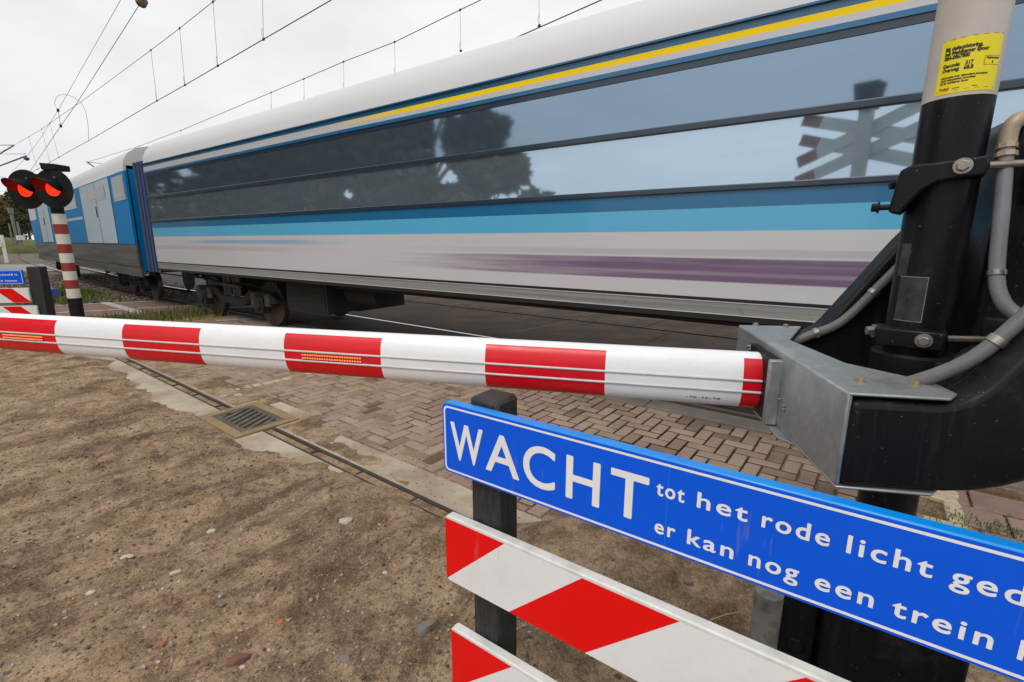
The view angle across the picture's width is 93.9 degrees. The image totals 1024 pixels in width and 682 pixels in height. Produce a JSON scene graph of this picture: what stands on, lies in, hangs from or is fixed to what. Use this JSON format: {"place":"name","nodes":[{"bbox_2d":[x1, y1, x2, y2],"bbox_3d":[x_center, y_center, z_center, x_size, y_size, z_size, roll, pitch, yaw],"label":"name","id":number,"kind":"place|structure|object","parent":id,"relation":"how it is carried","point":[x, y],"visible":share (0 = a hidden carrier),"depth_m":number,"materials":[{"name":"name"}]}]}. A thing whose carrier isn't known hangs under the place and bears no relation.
{"place":"outdoors","nodes":[
{"label":"outdoors","id":0,"kind":"place"},
{"bbox_2d":[0,237,36,253],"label":"grass bank hill","id":1,"kind":"structure","parent":0,"point":[29,245],"depth_m":62.97,"materials":[{"name":"green plant"}]},
{"bbox_2d":[0,264,60,271],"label":"path","id":2,"kind":"structure","parent":0,"point":[13,267],"depth_m":31.66,"materials":[{"name":"grey concrete"}]},
{"bbox_2d":[0,254,95,305],"bbox_3d":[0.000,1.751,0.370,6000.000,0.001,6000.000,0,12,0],"label":"ground","id":3,"kind":"structure","parent":0,"point":[7,304],"depth_m":13.76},
{"bbox_2d":[0,235,8,261],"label":"marker post","id":4,"kind":"object","parent":3,"relation":"on","point":[2,243],"visible":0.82,"depth_m":38.02,"materials":[{"name":"white plastic"}]},
{"bbox_2d":[0,194,11,226],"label":"tree","id":5,"kind":"object","parent":3,"relation":"on","point":[2,216],"visible":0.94,"depth_m":74.29,"materials":[{"name":"green plant"}]},
{"bbox_2d":[8,224,13,243],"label":"trackside post","id":6,"kind":"object","parent":3,"relation":"on","point":[11,234],"visible":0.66,"depth_m":62.24,"materials":[{"name":"metal"}]},
{"bbox_2d":[7,208,18,244],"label":"trackside post","id":7,"kind":"object","parent":3,"relation":"on","point":[10,211],"visible":0.67,"depth_m":62.25,"materials":[{"name":"metal"}]},
{"bbox_2d":[0,145,29,201],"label":"catenary mast","id":8,"kind":"object","parent":3,"relation":"on","point":[25,157],"visible":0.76,"depth_m":27.13,"materials":[{"name":"metal"}]},
{"bbox_2d":[14,0,147,170],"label":"overhead line","id":9,"kind":"object","parent":8,"relation":"hanging from","point":[142,3],"visible":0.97,"depth_m":14.74,"materials":[{"name":"metal"}]},
{"bbox_2d":[15,0,331,171],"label":"overhead line","id":10,"kind":"object","parent":8,"relation":"hanging from","point":[263,38],"visible":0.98,"depth_m":12.51,"materials":[{"name":"metal"}]},
{"bbox_2d":[89,0,601,161],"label":"overhead line","id":11,"kind":"object","parent":8,"relation":"hanging from","point":[460,50],"visible":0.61,"depth_m":13.36,"materials":[{"name":"metal"}]},
{"bbox_2d":[0,194,30,237],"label":"tree","id":12,"kind":"object","parent":3,"relation":"on","point":[5,232],"visible":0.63,"depth_m":79.57,"materials":[{"name":"green plant"}]},
{"bbox_2d":[16,222,24,250],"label":"trackside post","id":13,"kind":"object","parent":3,"relation":"on","point":[20,237],"visible":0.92,"depth_m":62.21,"materials":[{"name":"metal"}]},
{"bbox_2d":[20,209,33,238],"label":"tree","id":14,"kind":"object","parent":3,"relation":"on","point":[31,230],"visible":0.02,"depth_m":94.92,"materials":[{"name":"green plant"}]},
{"bbox_2d":[50,285,60,297],"bbox_3d":[-15.470,-1.724,15.890,4.282,0.371,0.340,11,16,41],"label":"pipe","id":15,"kind":"object","parent":3,"relation":"on","point":[55,291],"visible":0.23,"depth_m":14.53,"materials":[{"name":"blue plastic"}]},
{"bbox_2d":[185,295,760,420],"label":"crossing panels","id":16,"kind":"object","parent":3,"relation":"on","point":[501,325],"visible":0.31,"depth_m":9.79,"materials":[{"name":"grey concrete"}]},
{"bbox_2d":[194,307,1023,491],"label":"edge strip","id":17,"kind":"object","parent":3,"relation":"on","point":[749,425],"visible":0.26,"depth_m":4.82,"materials":[{"name":"concrete"}]},
{"bbox_2d":[749,110,1023,681],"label":"barrier drive housing","id":18,"kind":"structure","parent":3,"relation":"on","point":[991,297],"depth_m":1.36,"materials":[{"name":"black paint"}]},
{"bbox_2d":[0,232,1023,495],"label":"level crossing barrier","id":19,"kind":"object","parent":18,"relation":"attached to","point":[828,404],"visible":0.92,"depth_m":1.55,"materials":[{"name":"white metal"}]},
{"bbox_2d":[0,0,640,239],"label":"sky","id":20,"kind":"structure","parent":0,"point":[45,45],"materials":[{"name":"white"}]},
{"bbox_2d":[0,313,1019,681],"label":"dirt ground","id":21,"kind":"structure","parent":0,"point":[662,575],"depth_m":2.55,"materials":[{"name":"brown soil"}]},
{"bbox_2d":[0,266,55,314],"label":"warning fence","id":22,"kind":"object","parent":21,"relation":"on","point":[40,288],"visible":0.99,"depth_m":8.04,"materials":[{"name":"metal"}]},
{"bbox_2d":[1,163,84,316],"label":"warning light","id":23,"kind":"object","parent":21,"relation":"on","point":[50,185],"visible":0.98,"depth_m":7.28,"materials":[{"name":"red"}]},
{"bbox_2d":[86,590,96,595],"bbox_3d":[-2.007,1.200,2.280,0.036,0.022,0.038,0,12,0],"label":"stone","id":24,"kind":"object","parent":21,"relation":"on","point":[90,592],"visible":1,"depth_m":2.27,"materials":[{"name":"white stone"}]},
{"bbox_2d":[0,253,243,304],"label":"ballast bed","id":25,"kind":"object","parent":21,"relation":"on","point":[32,258],"visible":0.1,"depth_m":22.25,"materials":[{"name":"grey gravel"}]},
{"bbox_2d":[4,284,126,306],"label":"grass","id":26,"kind":"structure","parent":25,"relation":"on","point":[88,292],"depth_m":14.69,"materials":[{"name":"green plant"}]},
{"bbox_2d":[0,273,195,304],"bbox_3d":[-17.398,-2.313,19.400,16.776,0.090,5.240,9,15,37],"label":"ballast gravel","id":27,"kind":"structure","parent":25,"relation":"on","point":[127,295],"depth_m":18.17,"materials":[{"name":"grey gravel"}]},
{"bbox_2d":[34,253,500,338],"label":"rail","id":28,"kind":"object","parent":25,"relation":"on","point":[174,288],"visible":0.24,"depth_m":10.24,"materials":[{"name":"metal"}]},
{"bbox_2d":[28,146,205,299],"bbox_3d":[-15.665,-4.282,18.776,19.208,3.981,2.840,10,16,39],"label":"driving carriage","id":29,"kind":"object","parent":28,"relation":"on","point":[102,212],"visible":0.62,"depth_m":13.57,"materials":[{"name":"metal"}]},
{"bbox_2d":[28,208,36,220],"bbox_3d":[-22.918,-6.077,22.854,2.469,0.595,0.040,10,16,39],"label":"cab window","id":30,"kind":"structure","parent":29,"relation":"in","point":[32,213],"depth_m":22.80,"materials":[{"name":"grey glass"}]},
{"bbox_2d":[37,203,53,241],"bbox_3d":[-20.214,-5.150,20.716,3.241,1.683,0.060,10,16,39],"label":"door","id":31,"kind":"structure","parent":29,"relation":"in","point":[39,209],"depth_m":20.62,"materials":[{"name":"grey metal"}]},
{"bbox_2d":[64,195,75,208],"bbox_3d":[-15.976,-4.913,17.059,4.450,0.395,0.040,10,16,39],"label":"window","id":32,"kind":"structure","parent":29,"relation":"in","point":[72,204],"depth_m":16.01,"materials":[{"name":"grey glass"}]},
{"bbox_2d":[85,187,104,200],"bbox_3d":[-11.934,-4.201,13.693,2.446,0.275,0.040,10,16,39],"label":"window","id":33,"kind":"structure","parent":29,"relation":"in","point":[99,192],"depth_m":13.59,"materials":[{"name":"grey glass"}]},
{"bbox_2d":[79,178,117,242],"bbox_3d":[-12.046,-3.712,13.915,4.023,1.683,0.060,10,16,39],"label":"door","id":34,"kind":"structure","parent":29,"relation":"in","point":[105,211],"depth_m":13.75,"materials":[{"name":"grey metal"}]},
{"bbox_2d":[111,177,124,198],"bbox_3d":[-9.817,-3.809,11.935,1.109,0.475,0.040,10,16,39],"label":"window","id":35,"kind":"structure","parent":29,"relation":"in","point":[117,184],"depth_m":11.90,"materials":[{"name":"grey glass"}]},
{"bbox_2d":[132,0,1023,329],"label":"passenger carriage","id":36,"kind":"object","parent":28,"relation":"on","point":[732,162],"visible":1,"depth_m":4.61,"materials":[{"name":"white metal"}]},
{"bbox_2d":[147,139,342,219],"bbox_3d":[-5.293,-2.792,8.779,7.008,0.945,0.008,8,15,35],"label":"window","id":37,"kind":"structure","parent":36,"relation":"in","point":[319,193],"depth_m":8.12,"materials":[{"name":"grey glass"}]},
{"bbox_2d":[338,3,1023,207],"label":"window","id":38,"kind":"structure","parent":36,"relation":"in","point":[880,140],"depth_m":4.04,"materials":[{"name":"grey glass"}]},
{"bbox_2d":[18,253,758,418],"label":"rail","id":39,"kind":"object","parent":25,"relation":"on","point":[687,403],"visible":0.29,"depth_m":10.77,"materials":[{"name":"metal"}]},
{"bbox_2d":[43,259,736,339],"bbox_3d":[-14.782,-2.953,22.500,69.000,0.155,0.120,9,15,37],"label":"rail","id":40,"kind":"object","parent":25,"relation":"on","point":[552,317],"visible":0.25,"depth_m":10.28,"materials":[{"name":"metal"}]},
{"bbox_2d":[55,301,193,315],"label":"footpath","id":41,"kind":"structure","parent":21,"relation":"on","point":[89,307],"depth_m":12.44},
{"bbox_2d":[54,295,590,332],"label":"painted lines","id":42,"kind":"object","parent":41,"relation":"on","point":[120,307],"visible":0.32,"depth_m":12.23,"materials":[{"name":"paint"}]},
{"bbox_2d":[120,554,132,558],"bbox_3d":[-2.066,1.158,2.560,0.070,0.028,0.042,0,12,0],"label":"stone","id":43,"kind":"object","parent":21,"relation":"on","point":[127,556],"visible":0.94,"depth_m":2.55,"materials":[{"name":"beige stone"}]},
{"bbox_2d":[156,642,165,647],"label":"stone","id":44,"kind":"object","parent":21,"relation":"on","point":[160,644],"visible":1,"depth_m":2.00,"materials":[{"name":"orange stone"}]},
{"bbox_2d":[169,569,180,575],"bbox_3d":[-1.729,1.189,2.454,0.054,0.020,0.034,-5,13,-22],"label":"stone","id":45,"kind":"object","parent":21,"relation":"on","point":[176,572],"visible":1,"depth_m":2.45,"materials":[{"name":"white stone"}]},
{"bbox_2d":[206,529,215,533],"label":"stone","id":46,"kind":"object","parent":21,"relation":"on","point":[210,531],"visible":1,"depth_m":2.79,"materials":[{"name":"beige stone"}]},
{"bbox_2d":[215,601,225,606],"bbox_3d":[-1.357,1.228,2.228,0.047,0.026,0.026,-12,17,-43],"label":"stone","id":47,"kind":"object","parent":21,"relation":"on","point":[220,604],"visible":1,"depth_m":2.22,"materials":[{"name":"grey stone"}]},
{"bbox_2d":[226,653,250,666],"bbox_3d":[-1.113,1.302,1.942,0.090,0.043,0.050,0,12,0],"label":"stone","id":48,"kind":"object","parent":21,"relation":"on","point":[238,659],"visible":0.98,"depth_m":1.94,"materials":[{"name":"pink stone"}]},
{"bbox_2d":[276,618,284,624],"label":"stone","id":49,"kind":"object","parent":21,"relation":"on","point":[280,621],"visible":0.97,"depth_m":2.10,"materials":[{"name":"orange stone"}]},
{"bbox_2d":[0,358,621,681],"bbox_3d":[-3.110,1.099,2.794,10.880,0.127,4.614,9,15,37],"label":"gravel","id":50,"kind":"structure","parent":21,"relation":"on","point":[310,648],"depth_m":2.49,"materials":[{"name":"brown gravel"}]},
{"bbox_2d":[82,355,541,522],"bbox_3d":[-2.572,0.826,4.556,17.300,0.100,1.070,9,15,37],"label":"concrete apron","id":51,"kind":"object","parent":21,"relation":"on","point":[169,395],"visible":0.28,"depth_m":3.94,"materials":[{"name":"grey concrete"}]},
{"bbox_2d":[198,401,298,438],"bbox_3d":[-2.570,0.848,4.672,0.840,0.216,0.575,9,15,37],"label":"gully grate","id":52,"kind":"object","parent":51,"relation":"in","point":[256,417],"visible":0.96,"depth_m":4.62,"materials":[{"name":"metal"}]},
{"bbox_2d":[115,358,472,519],"bbox_3d":[-2.525,0.806,4.615,17.300,0.101,0.116,9,15,37],"label":"slot drain","id":53,"kind":"object","parent":51,"relation":"in","point":[374,475],"visible":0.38,"depth_m":3.92,"materials":[{"name":"metal"}]},
{"bbox_2d":[337,653,351,662],"bbox_3d":[-0.679,1.281,1.931,0.059,0.027,0.036,0,12,0],"label":"stone","id":54,"kind":"object","parent":21,"relation":"on","point":[343,657],"visible":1,"depth_m":1.92,"materials":[{"name":"grey stone"}]},
{"bbox_2d":[339,517,351,524],"bbox_3d":[-1.018,1.110,2.931,0.081,0.038,0.065,-5,13,-22],"label":"stone","id":55,"kind":"object","parent":21,"relation":"on","point":[346,520],"visible":0.93,"depth_m":2.92,"materials":[{"name":"beige stone"}]},
{"bbox_2d":[265,502,583,681],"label":"dead roots","id":56,"kind":"object","parent":21,"relation":"on","point":[391,587],"visible":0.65,"depth_m":2.27,"materials":[{"name":"plant"}]},
{"bbox_2d":[417,621,434,637],"bbox_3d":[-0.364,1.226,2.032,0.077,0.046,0.059,-4,13,-17],"label":"stone","id":57,"kind":"object","parent":21,"relation":"on","point":[424,629],"visible":1,"depth_m":2.02,"materials":[{"name":"grey stone"}]},
{"bbox_2d":[134,314,1023,535],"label":"drifted sand","id":58,"kind":"structure","parent":21,"relation":"on","point":[308,427],"depth_m":5.04,"materials":[{"name":"brown sand"}]},
{"bbox_2d":[86,302,228,321],"bbox_3d":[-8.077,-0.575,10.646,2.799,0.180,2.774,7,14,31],"label":"grass","id":59,"kind":"structure","parent":58,"relation":"on","point":[162,318],"depth_m":10.67,"materials":[{"name":"green plant"}]},
{"bbox_2d":[684,578,692,584],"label":"stone","id":60,"kind":"object","parent":21,"relation":"on","point":[687,581],"visible":1,"depth_m":2.40,"materials":[{"name":"grey stone"}]},
{"bbox_2d":[710,612,751,620],"bbox_3d":[0.810,1.147,1.748,0.230,0.373,0.026,4,13,20],"label":"twig","id":61,"kind":"object","parent":21,"relation":"on","point":[728,614],"visible":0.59,"depth_m":1.73,"materials":[{"name":"beige wood"}]},
{"bbox_2d":[442,389,1023,681],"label":"warning fence","id":62,"kind":"object","parent":21,"relation":"on","point":[953,591],"visible":1,"depth_m":1.17,"materials":[{"name":"blue metal"}]},
{"bbox_2d":[856,0,1023,515],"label":"crossing post","id":63,"kind":"object","parent":21,"relation":"on","point":[936,185],"visible":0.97,"depth_m":1.27,"materials":[{"name":"black metal"}]},
{"bbox_2d":[916,490,1023,543],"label":"pavement tiles","id":64,"kind":"object","parent":21,"relation":"on","point":[1000,508],"visible":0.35,"depth_m":3.06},
{"bbox_2d":[197,318,857,518],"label":"brick road","id":65,"kind":"structure","parent":0,"point":[674,434],"depth_m":4.52,"materials":[{"name":"brown brick"}]},
{"bbox_2d":[923,506,1023,542],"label":"grass","id":66,"kind":"structure","parent":0,"point":[995,529],"depth_m":2.90,"materials":[{"name":"plant"}]}
]}

